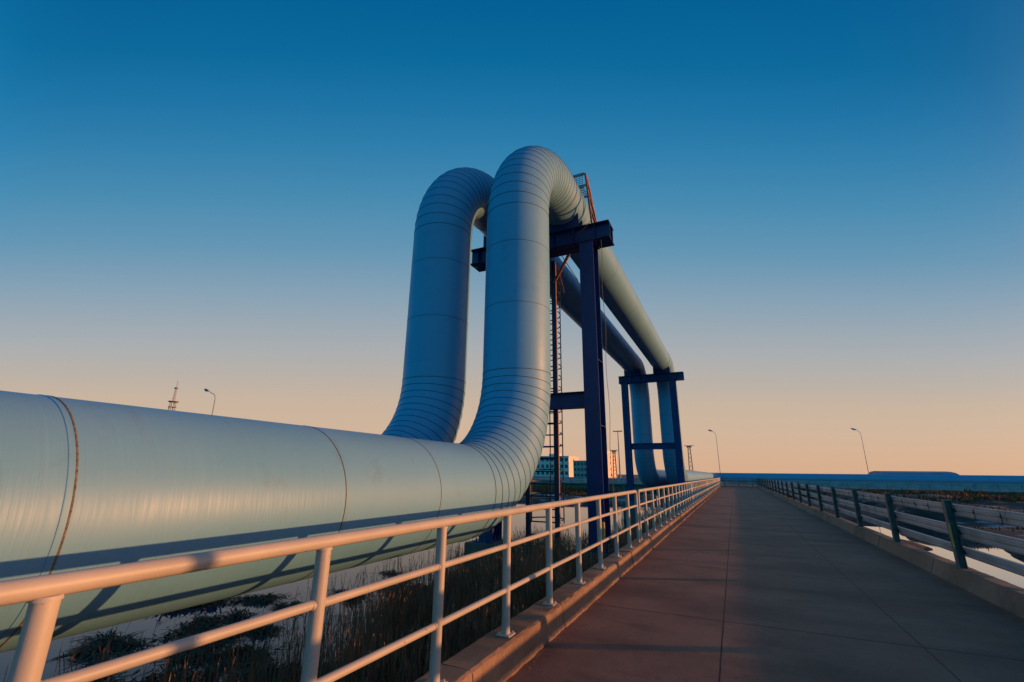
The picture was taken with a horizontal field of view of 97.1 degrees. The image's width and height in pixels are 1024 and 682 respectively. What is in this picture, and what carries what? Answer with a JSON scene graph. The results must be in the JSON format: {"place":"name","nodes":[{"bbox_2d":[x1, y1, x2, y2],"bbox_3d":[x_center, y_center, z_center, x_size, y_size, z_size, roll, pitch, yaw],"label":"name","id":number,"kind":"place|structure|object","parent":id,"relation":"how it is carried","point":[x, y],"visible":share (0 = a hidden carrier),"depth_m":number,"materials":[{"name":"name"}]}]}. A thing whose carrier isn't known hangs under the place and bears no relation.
{"place":"outdoors","nodes":[
{"label":"outdoors","id":0,"kind":"place"},
{"bbox_2d":[168,382,177,410],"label":"radio tower","id":1,"kind":"structure","parent":0,"point":[174,402],"depth_m":205.47,"materials":[{"name":"grey metal"}]},
{"bbox_2d":[0,502,674,681],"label":"ground","id":2,"kind":"structure","parent":0,"point":[147,625],"depth_m":9.46,"materials":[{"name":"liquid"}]},
{"bbox_2d":[72,653,130,681],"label":"sedge clump","id":3,"kind":"object","parent":2,"relation":"on","point":[99,680],"visible":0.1,"depth_m":6.49,"materials":[{"name":"green plant"}]},
{"bbox_2d":[47,628,164,664],"bbox_3d":[-6.750,5.091,7.594,1.583,0.181,2.276,11,-19,-32],"label":"sedge clump","id":4,"kind":"object","parent":2,"relation":"on","point":[116,642],"visible":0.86,"depth_m":7.59,"materials":[{"name":"green plant"}]},
{"bbox_2d":[104,667,199,681],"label":"sedge clump","id":5,"kind":"object","parent":2,"relation":"on","point":[148,679],"visible":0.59,"depth_m":6.30,"materials":[{"name":"green plant"}]},
{"bbox_2d":[139,620,249,660],"bbox_3d":[-5.421,5.258,8.116,1.583,0.181,2.276,-6,-18,22],"label":"sedge clump","id":6,"kind":"object","parent":2,"relation":"in","point":[191,634],"visible":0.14,"depth_m":8.07,"materials":[{"name":"green plant"}]},
{"bbox_2d":[137,605,265,647],"bbox_3d":[-6.008,5.426,8.733,1.299,0.199,2.714,-2,-17,10],"label":"sedge clump","id":7,"kind":"object","parent":2,"relation":"on","point":[235,614],"visible":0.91,"depth_m":8.82,"materials":[{"name":"green plant"}]},
{"bbox_2d":[156,594,258,615],"bbox_3d":[-6.741,5.855,10.284,3.176,0.226,1.650,15,-22,-41],"label":"sedge clump","id":8,"kind":"object","parent":2,"relation":"on","point":[210,604],"visible":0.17,"depth_m":9.99,"materials":[{"name":"green plant"}]},
{"bbox_2d":[131,637,298,675],"bbox_3d":[-4.935,5.065,7.455,2.681,0.179,1.750,6,-17,-17],"label":"sedge clump","id":9,"kind":"object","parent":2,"relation":"in","point":[246,646],"visible":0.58,"depth_m":7.29,"materials":[{"name":"green plant"}]},
{"bbox_2d":[60,570,432,681],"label":"dead litter","id":10,"kind":"object","parent":2,"relation":"on","point":[208,669],"visible":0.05,"depth_m":6.80,"materials":[{"name":"brown plant"}]},
{"bbox_2d":[219,622,296,637],"bbox_3d":[-5.053,5.406,8.586,2.199,0.156,1.142,-3,-17,12],"label":"sedge clump","id":11,"kind":"object","parent":2,"relation":"on","point":[269,627],"visible":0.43,"depth_m":8.36,"materials":[{"name":"green plant"}]},
{"bbox_2d":[218,590,300,606],"bbox_3d":[-5.792,5.971,10.537,1.896,0.151,1.319,2,-16,-5],"label":"sedge clump","id":12,"kind":"object","parent":2,"relation":"on","point":[263,598],"visible":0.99,"depth_m":10.38,"materials":[{"name":"green plant"}]},
{"bbox_2d":[261,598,303,615],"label":"sedge clump","id":13,"kind":"object","parent":2,"relation":"on","point":[283,604],"visible":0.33,"depth_m":10.00,"materials":[{"name":"green plant"}]},
{"bbox_2d":[4,503,681,681],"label":"reed bed","id":14,"kind":"object","parent":2,"relation":"on","point":[484,580],"visible":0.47,"depth_m":5.95,"materials":[{"name":"plant"}]},
{"bbox_2d":[327,587,367,605],"bbox_3d":[-3.916,6.107,10.941,2.221,0.163,1.063,-15,-22,43],"label":"sedge clump","id":15,"kind":"object","parent":2,"relation":"on","point":[353,599],"visible":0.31,"depth_m":10.73,"materials":[{"name":"plant"}]},
{"bbox_2d":[857,523,1023,587],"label":"ice","id":16,"kind":"structure","parent":2,"relation":"on","point":[1006,576],"depth_m":18.50,"materials":[{"name":"white ice"}]},
{"bbox_2d":[0,0,1023,475],"label":"sky","id":17,"kind":"structure","parent":0,"point":[815,208],"materials":[{"name":"blue"}]},
{"bbox_2d":[610,450,617,477],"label":"lattice tower","id":18,"kind":"structure","parent":0,"point":[612,451],"depth_m":193.59,"materials":[{"name":"metal"}]},
{"bbox_2d":[684,445,693,470],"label":"lattice tower","id":19,"kind":"structure","parent":0,"point":[688,446],"depth_m":163.43,"materials":[{"name":"metal"}]},
{"bbox_2d":[407,474,1023,678],"bbox_3d":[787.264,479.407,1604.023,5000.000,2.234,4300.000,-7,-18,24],"label":"ground","id":20,"kind":"structure","parent":0,"point":[1013,506],"depth_m":36.93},
{"bbox_2d":[204,389,214,414],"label":"street lamp","id":21,"kind":"object","parent":20,"relation":"on","point":[206,390],"visible":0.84,"depth_m":48.44,"materials":[{"name":"grey metal"}]},
{"bbox_2d":[464,178,614,591],"bbox_3d":[0.699,1.117,12.421,4.440,12.104,1.280,-7,-18,24],"label":"pipe support frame","id":22,"kind":"object","parent":20,"relation":"on","point":[587,241],"visible":0.45,"depth_m":11.99,"materials":[{"name":"blue paint"}]},
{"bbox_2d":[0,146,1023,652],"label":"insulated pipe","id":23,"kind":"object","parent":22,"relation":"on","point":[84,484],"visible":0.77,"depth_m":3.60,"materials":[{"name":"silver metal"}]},
{"bbox_2d":[381,167,670,487],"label":"insulated pipe","id":24,"kind":"object","parent":22,"relation":"on","point":[453,209],"visible":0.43,"depth_m":10.30,"materials":[{"name":"silver metal"}]},
{"bbox_2d":[553,215,593,238],"bbox_3d":[1.712,-3.178,12.774,1.229,0.618,0.135,-7,-18,24],"label":"cable","id":25,"kind":"object","parent":22,"relation":"hanging from","point":[575,234],"visible":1,"depth_m":12.64,"materials":[{"name":"metal"}]},
{"bbox_2d":[573,172,596,222],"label":"crossover platform","id":26,"kind":"structure","parent":22,"relation":"on","point":[588,196],"depth_m":13.31,"materials":[{"name":"red paint"}]},
{"bbox_2d":[601,244,613,492],"bbox_3d":[2.407,0.731,11.468,0.051,7.350,0.010,-7,-18,24],"label":"cable","id":27,"kind":"object","parent":22,"relation":"attached to","point":[607,382],"visible":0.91,"depth_m":11.35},
{"bbox_2d":[525,254,577,549],"bbox_3d":[1.338,1.977,13.312,1.890,9.565,0.963,-14,-22,40],"label":"caged ladder","id":28,"kind":"object","parent":20,"relation":"on","point":[555,423],"visible":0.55,"depth_m":13.24,"materials":[{"name":"metal"}]},
{"bbox_2d":[533,454,578,476],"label":"building","id":29,"kind":"structure","parent":20,"relation":"on","point":[568,465],"depth_m":297.28,"materials":[{"name":"white concrete"}]},
{"bbox_2d":[573,461,586,477],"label":"building","id":30,"kind":"structure","parent":20,"relation":"on","point":[579,469],"depth_m":224.02,"materials":[{"name":"blue glass"}]},
{"bbox_2d":[532,482,689,490],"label":"retaining wall","id":31,"kind":"structure","parent":20,"relation":"on","point":[622,486],"depth_m":71.43,"materials":[{"name":"concrete"}]},
{"bbox_2d":[607,451,617,477],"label":"building","id":32,"kind":"structure","parent":20,"relation":"on","point":[610,464],"depth_m":248.86,"materials":[{"name":"beige concrete"}]},
{"bbox_2d":[613,431,621,477],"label":"floodlight mast","id":33,"kind":"object","parent":20,"relation":"on","point":[619,455],"visible":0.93,"depth_m":222.41,"materials":[{"name":"grey metal"}]},
{"bbox_2d":[618,353,686,519],"bbox_3d":[9.662,6.590,30.837,4.570,12.104,1.280,-7,-18,24],"label":"pipe support frame","id":34,"kind":"object","parent":20,"relation":"on","point":[637,377],"visible":0.78,"depth_m":31.10,"materials":[{"name":"blue paint"}]},
{"bbox_2d":[523,484,1023,530],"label":"bank grass","id":35,"kind":"structure","parent":20,"relation":"on","point":[569,490],"depth_m":49.09,"materials":[{"name":"plant"}]},
{"bbox_2d":[850,428,868,473],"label":"street lamp","id":36,"kind":"object","parent":20,"relation":"on","point":[863,447],"visible":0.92,"depth_m":79.44,"materials":[{"name":"grey metal"}]},
{"bbox_2d":[767,487,1023,495],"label":"retaining wall","id":37,"kind":"structure","parent":20,"relation":"on","point":[897,490],"depth_m":56.55,"materials":[{"name":"concrete"}]},
{"bbox_2d":[869,471,958,474],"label":"warehouse","id":38,"kind":"structure","parent":20,"relation":"on","point":[916,472],"depth_m":123.00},
{"bbox_2d":[506,486,1023,681],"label":"road","id":39,"kind":"structure","parent":0,"point":[740,584],"depth_m":5.82,"materials":[{"name":"concrete"}]},
{"bbox_2d":[415,484,721,681],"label":"kerb","id":40,"kind":"structure","parent":39,"relation":"on","point":[536,627],"depth_m":4.90,"materials":[{"name":"concrete"}]},
{"bbox_2d":[0,490,639,681],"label":"pipe railing","id":41,"kind":"object","parent":40,"relation":"on","point":[42,596],"visible":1,"depth_m":2.41,"materials":[{"name":"metal"}]},
{"bbox_2d":[637,482,693,539],"bbox_3d":[6.318,6.121,17.469,0.140,1.135,15.573,-7,-18,24],"label":"pipe railing","id":42,"kind":"object","parent":40,"relation":"on","point":[689,493],"visible":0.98,"depth_m":14.49,"materials":[{"name":"metal"}]},
{"bbox_2d":[691,480,707,502],"bbox_3d":[13.029,10.187,31.148,0.140,1.135,15.573,-7,-18,24],"label":"pipe railing","id":43,"kind":"object","parent":40,"relation":"on","point":[700,488],"visible":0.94,"depth_m":29.23,"materials":[{"name":"metal"}]},
{"bbox_2d":[706,478,714,492],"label":"pipe railing","id":44,"kind":"object","parent":40,"relation":"on","point":[711,485],"visible":0.94,"depth_m":43.83,"materials":[{"name":"metal"}]},
{"bbox_2d":[714,478,718,488],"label":"pipe railing","id":45,"kind":"object","parent":40,"relation":"on","point":[716,481],"visible":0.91,"depth_m":57.62,"materials":[{"name":"metal"}]},
{"bbox_2d":[514,564,648,676],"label":"concrete crumbs","id":46,"kind":"object","parent":39,"relation":"on","point":[580,622],"visible":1,"depth_m":5.10,"materials":[{"name":"grey concrete"}]},
{"bbox_2d":[757,485,1023,618],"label":"kerb","id":47,"kind":"structure","parent":39,"relation":"on","point":[1007,596],"depth_m":8.38,"materials":[{"name":"concrete"}]},
{"bbox_2d":[757,478,1023,576],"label":"crash barrier","id":48,"kind":"object","parent":47,"relation":"on","point":[953,530],"visible":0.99,"depth_m":8.71,"materials":[{"name":"metal"}]},
{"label":"cross road","id":49,"kind":"structure","parent":0,"visible":0},
{"bbox_2d":[532,477,641,483],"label":"crash barrier","id":50,"kind":"object","parent":49,"relation":"on","point":[617,480],"visible":0.07,"depth_m":74.35,"materials":[{"name":"paint"}]},
{"bbox_2d":[721,479,1023,491],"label":"crash barrier","id":51,"kind":"object","parent":49,"relation":"on","point":[736,481],"visible":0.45,"depth_m":67.98,"materials":[{"name":"paint"}]},
{"bbox_2d":[771,481,1023,491],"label":"crash barrier","id":52,"kind":"object","parent":49,"relation":"on","point":[950,487],"visible":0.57,"depth_m":56.54,"materials":[{"name":"paint"}]}
]}

